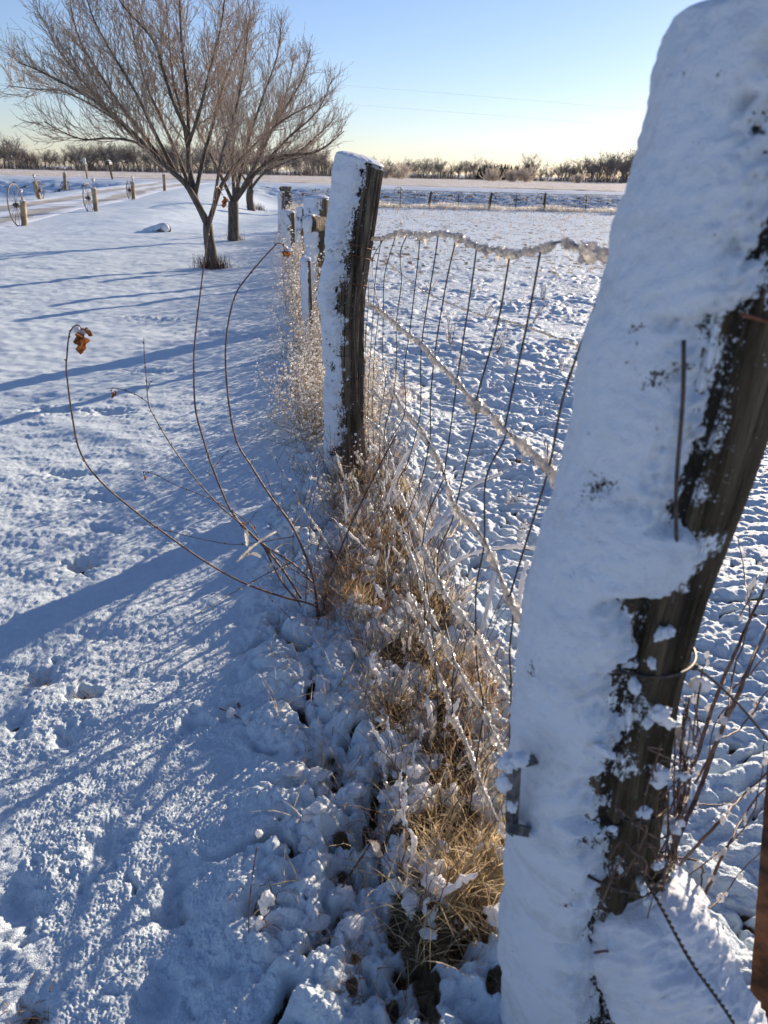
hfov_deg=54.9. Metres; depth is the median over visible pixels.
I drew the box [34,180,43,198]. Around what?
wagon wheel
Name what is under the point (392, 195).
wire fence
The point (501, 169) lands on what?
evergreen tree
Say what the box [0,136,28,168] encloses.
wood tree
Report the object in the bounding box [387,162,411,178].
frosted bush
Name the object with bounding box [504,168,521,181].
frosted bush
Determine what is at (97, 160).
wood tree
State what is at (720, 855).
bramble
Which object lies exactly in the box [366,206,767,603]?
field stubble
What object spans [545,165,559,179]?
wood tree
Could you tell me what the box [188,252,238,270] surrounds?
dead stems
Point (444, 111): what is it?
power line
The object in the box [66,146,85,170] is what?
wood tree
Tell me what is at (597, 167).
wood tree
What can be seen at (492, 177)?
frosted bush
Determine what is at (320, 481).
ice drops
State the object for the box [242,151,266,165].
wood tree
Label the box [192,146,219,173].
wood tree
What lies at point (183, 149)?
wood tree
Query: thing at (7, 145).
wood tree
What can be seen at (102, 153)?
wood tree
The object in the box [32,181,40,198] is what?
stone post
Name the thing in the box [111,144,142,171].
wood tree
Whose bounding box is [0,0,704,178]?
sky
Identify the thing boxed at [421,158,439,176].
wood tree
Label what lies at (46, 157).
wood tree
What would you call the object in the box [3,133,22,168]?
wood tree
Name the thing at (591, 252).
wire fence
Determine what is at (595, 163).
wood tree
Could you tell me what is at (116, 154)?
wood tree
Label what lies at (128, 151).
wood tree
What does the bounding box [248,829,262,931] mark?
dead weed
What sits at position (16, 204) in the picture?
wagon wheel
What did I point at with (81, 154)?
wood tree
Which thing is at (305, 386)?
frosted vines
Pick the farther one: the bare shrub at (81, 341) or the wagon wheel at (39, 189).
the wagon wheel at (39, 189)
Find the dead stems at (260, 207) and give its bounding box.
[254,203,266,210]
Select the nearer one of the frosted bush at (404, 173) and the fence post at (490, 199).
the fence post at (490, 199)
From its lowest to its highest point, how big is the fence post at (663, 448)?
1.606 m
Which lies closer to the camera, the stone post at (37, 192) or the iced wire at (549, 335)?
the iced wire at (549, 335)
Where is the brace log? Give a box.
[302,213,326,233]
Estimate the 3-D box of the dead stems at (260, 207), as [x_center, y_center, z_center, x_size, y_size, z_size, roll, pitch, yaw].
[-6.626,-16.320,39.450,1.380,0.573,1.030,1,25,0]
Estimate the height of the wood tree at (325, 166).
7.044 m
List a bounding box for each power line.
[2,64,646,110]
[33,84,635,126]
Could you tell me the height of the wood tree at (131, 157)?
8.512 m
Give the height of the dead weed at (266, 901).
0.214 m
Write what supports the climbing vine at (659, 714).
attached to the fence post at (663, 448)
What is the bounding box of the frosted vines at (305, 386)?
[258,203,410,449]
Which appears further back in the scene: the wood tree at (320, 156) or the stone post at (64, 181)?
the wood tree at (320, 156)
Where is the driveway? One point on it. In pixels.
(38, 209)
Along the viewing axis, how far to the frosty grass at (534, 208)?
41.36 m
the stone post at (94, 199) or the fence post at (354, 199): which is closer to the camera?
the fence post at (354, 199)
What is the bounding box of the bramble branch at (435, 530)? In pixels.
[382,442,535,634]
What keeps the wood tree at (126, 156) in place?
on the stubble field
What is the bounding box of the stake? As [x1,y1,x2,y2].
[750,764,767,1023]
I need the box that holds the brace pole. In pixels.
[589,864,766,1023]
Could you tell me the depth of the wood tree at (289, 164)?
215.25 m
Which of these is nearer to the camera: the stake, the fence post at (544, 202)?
the stake
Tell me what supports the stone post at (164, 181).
on the snow ground at (136, 793)
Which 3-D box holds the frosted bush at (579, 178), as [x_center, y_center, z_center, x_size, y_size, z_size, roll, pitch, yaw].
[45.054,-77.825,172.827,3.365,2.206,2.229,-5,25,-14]
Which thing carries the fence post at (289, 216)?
on the snow ground at (136, 793)
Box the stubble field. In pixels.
[0,166,626,191]
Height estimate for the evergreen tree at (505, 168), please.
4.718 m
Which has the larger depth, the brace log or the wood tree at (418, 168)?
the wood tree at (418, 168)
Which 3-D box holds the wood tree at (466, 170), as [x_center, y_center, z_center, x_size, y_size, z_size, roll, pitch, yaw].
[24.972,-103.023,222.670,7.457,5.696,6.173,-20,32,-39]
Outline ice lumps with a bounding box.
[302,440,511,930]
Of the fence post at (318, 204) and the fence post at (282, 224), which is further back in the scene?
the fence post at (282, 224)
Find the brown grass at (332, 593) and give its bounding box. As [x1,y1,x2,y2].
[285,378,516,803]
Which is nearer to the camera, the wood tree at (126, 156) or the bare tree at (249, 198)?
the bare tree at (249, 198)
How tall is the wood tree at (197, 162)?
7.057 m
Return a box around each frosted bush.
[381,163,394,178]
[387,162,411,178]
[478,167,504,180]
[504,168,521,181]
[517,165,541,181]
[569,174,584,182]
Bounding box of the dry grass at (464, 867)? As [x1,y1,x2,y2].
[243,435,513,994]
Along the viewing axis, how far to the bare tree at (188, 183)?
10.69 m
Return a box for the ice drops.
[270,405,409,539]
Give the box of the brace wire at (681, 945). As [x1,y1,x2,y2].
[634,863,734,1023]
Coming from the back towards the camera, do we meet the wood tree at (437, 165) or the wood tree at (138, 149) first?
the wood tree at (138, 149)
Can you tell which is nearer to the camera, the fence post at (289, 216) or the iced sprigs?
the iced sprigs
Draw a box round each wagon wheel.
[7,183,22,225]
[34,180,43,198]
[82,183,92,210]
[126,180,131,198]
[394,187,402,197]
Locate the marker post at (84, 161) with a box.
[82,158,87,178]
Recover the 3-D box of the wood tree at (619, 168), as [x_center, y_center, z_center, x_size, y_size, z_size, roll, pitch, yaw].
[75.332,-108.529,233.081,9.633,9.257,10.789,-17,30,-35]
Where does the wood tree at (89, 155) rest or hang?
on the stubble field
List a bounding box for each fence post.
[277,191,283,232]
[281,209,288,264]
[284,210,294,276]
[295,207,304,279]
[300,257,312,344]
[303,194,328,321]
[317,151,383,480]
[428,191,431,207]
[488,192,492,209]
[495,0,767,1023]
[542,192,546,210]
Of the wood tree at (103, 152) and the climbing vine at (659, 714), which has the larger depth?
the wood tree at (103, 152)
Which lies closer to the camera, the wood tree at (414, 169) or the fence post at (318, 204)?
the fence post at (318, 204)
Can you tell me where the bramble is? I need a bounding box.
[664,535,767,908]
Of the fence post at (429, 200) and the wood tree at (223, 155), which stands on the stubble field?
the wood tree at (223, 155)
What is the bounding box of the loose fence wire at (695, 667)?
[689,662,767,741]
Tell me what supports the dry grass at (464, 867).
on the snow ground at (136, 793)
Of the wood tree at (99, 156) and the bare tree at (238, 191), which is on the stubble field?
the wood tree at (99, 156)
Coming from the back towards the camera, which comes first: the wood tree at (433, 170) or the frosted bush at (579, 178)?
the wood tree at (433, 170)
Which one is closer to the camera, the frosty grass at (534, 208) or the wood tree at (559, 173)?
the frosty grass at (534, 208)
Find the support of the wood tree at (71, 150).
on the stubble field
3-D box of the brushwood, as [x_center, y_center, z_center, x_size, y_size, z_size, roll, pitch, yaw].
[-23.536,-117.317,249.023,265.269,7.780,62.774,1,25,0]
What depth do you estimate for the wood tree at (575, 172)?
218.68 m
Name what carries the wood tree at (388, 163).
on the stubble field
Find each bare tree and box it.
[0,0,333,268]
[174,4,353,240]
[194,70,324,210]
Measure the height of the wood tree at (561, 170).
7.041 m
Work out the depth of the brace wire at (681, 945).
0.88 m
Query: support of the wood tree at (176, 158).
on the stubble field
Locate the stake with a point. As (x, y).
(759, 984)
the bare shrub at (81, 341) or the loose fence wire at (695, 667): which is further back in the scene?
the bare shrub at (81, 341)
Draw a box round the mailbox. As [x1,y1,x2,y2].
[105,160,112,178]
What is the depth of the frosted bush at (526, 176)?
172.24 m
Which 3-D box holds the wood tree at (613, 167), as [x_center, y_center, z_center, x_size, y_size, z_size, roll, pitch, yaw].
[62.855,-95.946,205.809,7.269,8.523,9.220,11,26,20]
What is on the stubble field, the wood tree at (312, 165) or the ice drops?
the wood tree at (312, 165)
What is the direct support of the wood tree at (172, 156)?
on the stubble field
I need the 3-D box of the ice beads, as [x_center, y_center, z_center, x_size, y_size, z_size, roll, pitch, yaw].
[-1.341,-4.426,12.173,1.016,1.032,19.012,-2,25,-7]
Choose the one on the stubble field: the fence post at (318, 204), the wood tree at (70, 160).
the wood tree at (70, 160)
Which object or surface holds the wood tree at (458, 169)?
on the snow ground at (136, 793)
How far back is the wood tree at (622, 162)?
221.46 m
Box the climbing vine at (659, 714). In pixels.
[592,624,714,953]
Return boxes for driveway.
[0,181,207,227]
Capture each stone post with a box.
[19,199,27,225]
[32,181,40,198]
[62,172,66,190]
[91,187,97,210]
[130,181,135,198]
[162,174,165,190]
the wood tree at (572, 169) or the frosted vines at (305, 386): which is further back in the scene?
the wood tree at (572, 169)
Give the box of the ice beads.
[252,200,416,455]
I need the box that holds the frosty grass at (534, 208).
[293,201,616,212]
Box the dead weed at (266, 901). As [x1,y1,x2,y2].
[255,890,296,931]
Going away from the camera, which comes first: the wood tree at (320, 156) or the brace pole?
the brace pole
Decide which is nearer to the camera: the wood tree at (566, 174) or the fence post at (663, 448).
the fence post at (663, 448)
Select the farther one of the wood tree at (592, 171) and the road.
the wood tree at (592, 171)
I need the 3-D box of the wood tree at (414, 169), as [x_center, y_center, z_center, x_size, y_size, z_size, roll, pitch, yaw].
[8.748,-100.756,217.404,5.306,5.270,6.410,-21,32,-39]
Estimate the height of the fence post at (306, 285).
0.761 m
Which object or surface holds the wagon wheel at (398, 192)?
attached to the fence post
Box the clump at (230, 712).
[219,703,249,724]
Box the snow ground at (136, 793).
[0,165,767,1023]
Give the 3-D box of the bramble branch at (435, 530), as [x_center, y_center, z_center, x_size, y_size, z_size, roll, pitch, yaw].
[0.250,0.060,2.296,0.333,0.348,0.966,-4,25,-11]
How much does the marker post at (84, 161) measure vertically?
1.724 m
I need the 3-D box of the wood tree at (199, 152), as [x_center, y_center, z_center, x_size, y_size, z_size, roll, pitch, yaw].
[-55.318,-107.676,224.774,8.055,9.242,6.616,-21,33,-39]
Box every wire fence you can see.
[291,189,622,210]
[363,229,608,838]
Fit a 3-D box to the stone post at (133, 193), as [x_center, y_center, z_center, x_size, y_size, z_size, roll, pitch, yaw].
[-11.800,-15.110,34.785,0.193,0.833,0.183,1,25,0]
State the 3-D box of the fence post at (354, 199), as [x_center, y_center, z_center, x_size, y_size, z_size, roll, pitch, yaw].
[-0.153,-0.743,3.286,0.280,1.547,0.211,1,25,0]
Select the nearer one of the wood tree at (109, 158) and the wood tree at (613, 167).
the wood tree at (613, 167)
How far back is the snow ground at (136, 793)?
2.45 m
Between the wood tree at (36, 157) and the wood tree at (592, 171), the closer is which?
the wood tree at (592, 171)
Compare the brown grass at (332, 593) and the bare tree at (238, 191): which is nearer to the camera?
the brown grass at (332, 593)
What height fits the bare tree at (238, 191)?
4.795 m
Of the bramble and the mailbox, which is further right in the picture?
the bramble
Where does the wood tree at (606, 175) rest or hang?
on the stubble field
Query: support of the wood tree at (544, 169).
on the stubble field
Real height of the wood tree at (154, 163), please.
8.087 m
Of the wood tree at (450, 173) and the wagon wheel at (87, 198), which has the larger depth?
the wood tree at (450, 173)
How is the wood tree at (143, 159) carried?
on the stubble field
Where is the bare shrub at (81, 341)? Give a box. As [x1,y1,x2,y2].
[64,186,396,619]
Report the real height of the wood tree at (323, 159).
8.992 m
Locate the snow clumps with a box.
[267,411,508,968]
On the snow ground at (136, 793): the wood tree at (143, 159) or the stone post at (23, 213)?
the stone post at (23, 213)
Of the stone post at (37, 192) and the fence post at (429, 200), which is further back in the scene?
the fence post at (429, 200)
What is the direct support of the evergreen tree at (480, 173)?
on the stubble field
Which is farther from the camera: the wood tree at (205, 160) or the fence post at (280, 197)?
the wood tree at (205, 160)
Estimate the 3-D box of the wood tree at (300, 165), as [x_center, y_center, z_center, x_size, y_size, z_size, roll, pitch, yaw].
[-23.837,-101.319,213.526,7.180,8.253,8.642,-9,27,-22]
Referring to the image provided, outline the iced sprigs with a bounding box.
[272,399,407,539]
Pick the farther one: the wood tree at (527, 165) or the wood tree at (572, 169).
the wood tree at (572, 169)
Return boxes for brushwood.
[0,151,629,182]
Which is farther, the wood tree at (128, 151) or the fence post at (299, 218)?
the wood tree at (128, 151)
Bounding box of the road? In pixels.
[0,175,624,193]
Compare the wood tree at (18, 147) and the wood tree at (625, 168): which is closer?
the wood tree at (625, 168)
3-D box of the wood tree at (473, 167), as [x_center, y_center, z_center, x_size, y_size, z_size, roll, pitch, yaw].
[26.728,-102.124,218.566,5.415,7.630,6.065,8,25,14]
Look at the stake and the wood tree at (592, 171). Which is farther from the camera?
the wood tree at (592, 171)
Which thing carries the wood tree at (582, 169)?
on the stubble field
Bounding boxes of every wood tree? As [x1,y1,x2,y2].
[0,131,19,168]
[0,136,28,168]
[0,141,15,168]
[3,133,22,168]
[11,143,28,168]
[24,151,39,169]
[35,147,51,167]
[38,150,60,168]
[56,152,70,166]
[59,148,78,169]
[62,143,88,167]
[66,145,95,170]
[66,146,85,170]
[83,141,104,170]
[83,151,97,165]
[84,152,100,170]
[86,136,114,170]
[93,136,111,170]
[96,142,129,170]
[103,143,129,171]
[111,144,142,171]
[112,144,138,167]
[114,143,147,165]
[121,144,147,171]
[122,143,136,168]
[136,148,149,165]
[137,144,171,172]
[163,141,182,165]
[166,145,185,172]
[177,147,205,172]
[183,150,205,169]
[191,145,208,172]
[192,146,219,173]
[209,145,242,169]
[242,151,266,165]
[273,150,301,175]
[292,149,313,175]
[305,148,322,175]
[311,142,330,171]
[315,149,333,172]
[321,154,332,171]
[384,156,399,171]
[403,161,421,177]
[412,159,424,178]
[415,159,433,177]
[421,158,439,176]
[427,158,442,178]
[433,157,442,178]
[440,162,457,176]
[450,161,469,179]
[458,159,477,178]
[464,161,477,177]
[467,155,482,177]
[482,159,492,168]
[520,153,542,179]
[536,165,548,176]
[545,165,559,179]
[551,162,565,181]
[553,157,572,181]
[556,161,576,180]
[566,164,585,181]
[568,160,580,176]
[569,157,592,180]
[581,153,601,181]
[583,159,598,181]
[586,147,614,182]
[598,150,625,182]
[598,150,634,182]
[600,160,614,182]
[612,153,629,182]
[614,151,634,182]
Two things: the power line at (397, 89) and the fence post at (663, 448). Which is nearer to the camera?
the fence post at (663, 448)
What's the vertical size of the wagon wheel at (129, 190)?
0.870 m
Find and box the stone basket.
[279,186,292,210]
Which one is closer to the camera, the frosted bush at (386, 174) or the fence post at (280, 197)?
the fence post at (280, 197)
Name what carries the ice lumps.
on the snow ground at (136, 793)
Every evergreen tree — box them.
[476,166,482,179]
[499,164,504,179]
[501,163,507,180]
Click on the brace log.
(313, 223)
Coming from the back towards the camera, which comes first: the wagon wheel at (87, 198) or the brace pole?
the wagon wheel at (87, 198)
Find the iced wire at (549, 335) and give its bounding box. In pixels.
[383,259,578,348]
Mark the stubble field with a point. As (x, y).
(549, 185)
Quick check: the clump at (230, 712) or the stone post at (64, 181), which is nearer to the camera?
the clump at (230, 712)
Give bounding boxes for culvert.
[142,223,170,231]
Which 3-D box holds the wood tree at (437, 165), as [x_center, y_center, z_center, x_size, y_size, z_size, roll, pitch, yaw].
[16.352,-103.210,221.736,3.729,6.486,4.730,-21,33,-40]
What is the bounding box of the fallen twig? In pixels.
[337,831,377,893]
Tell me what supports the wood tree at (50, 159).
on the stubble field
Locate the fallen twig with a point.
(339, 890)

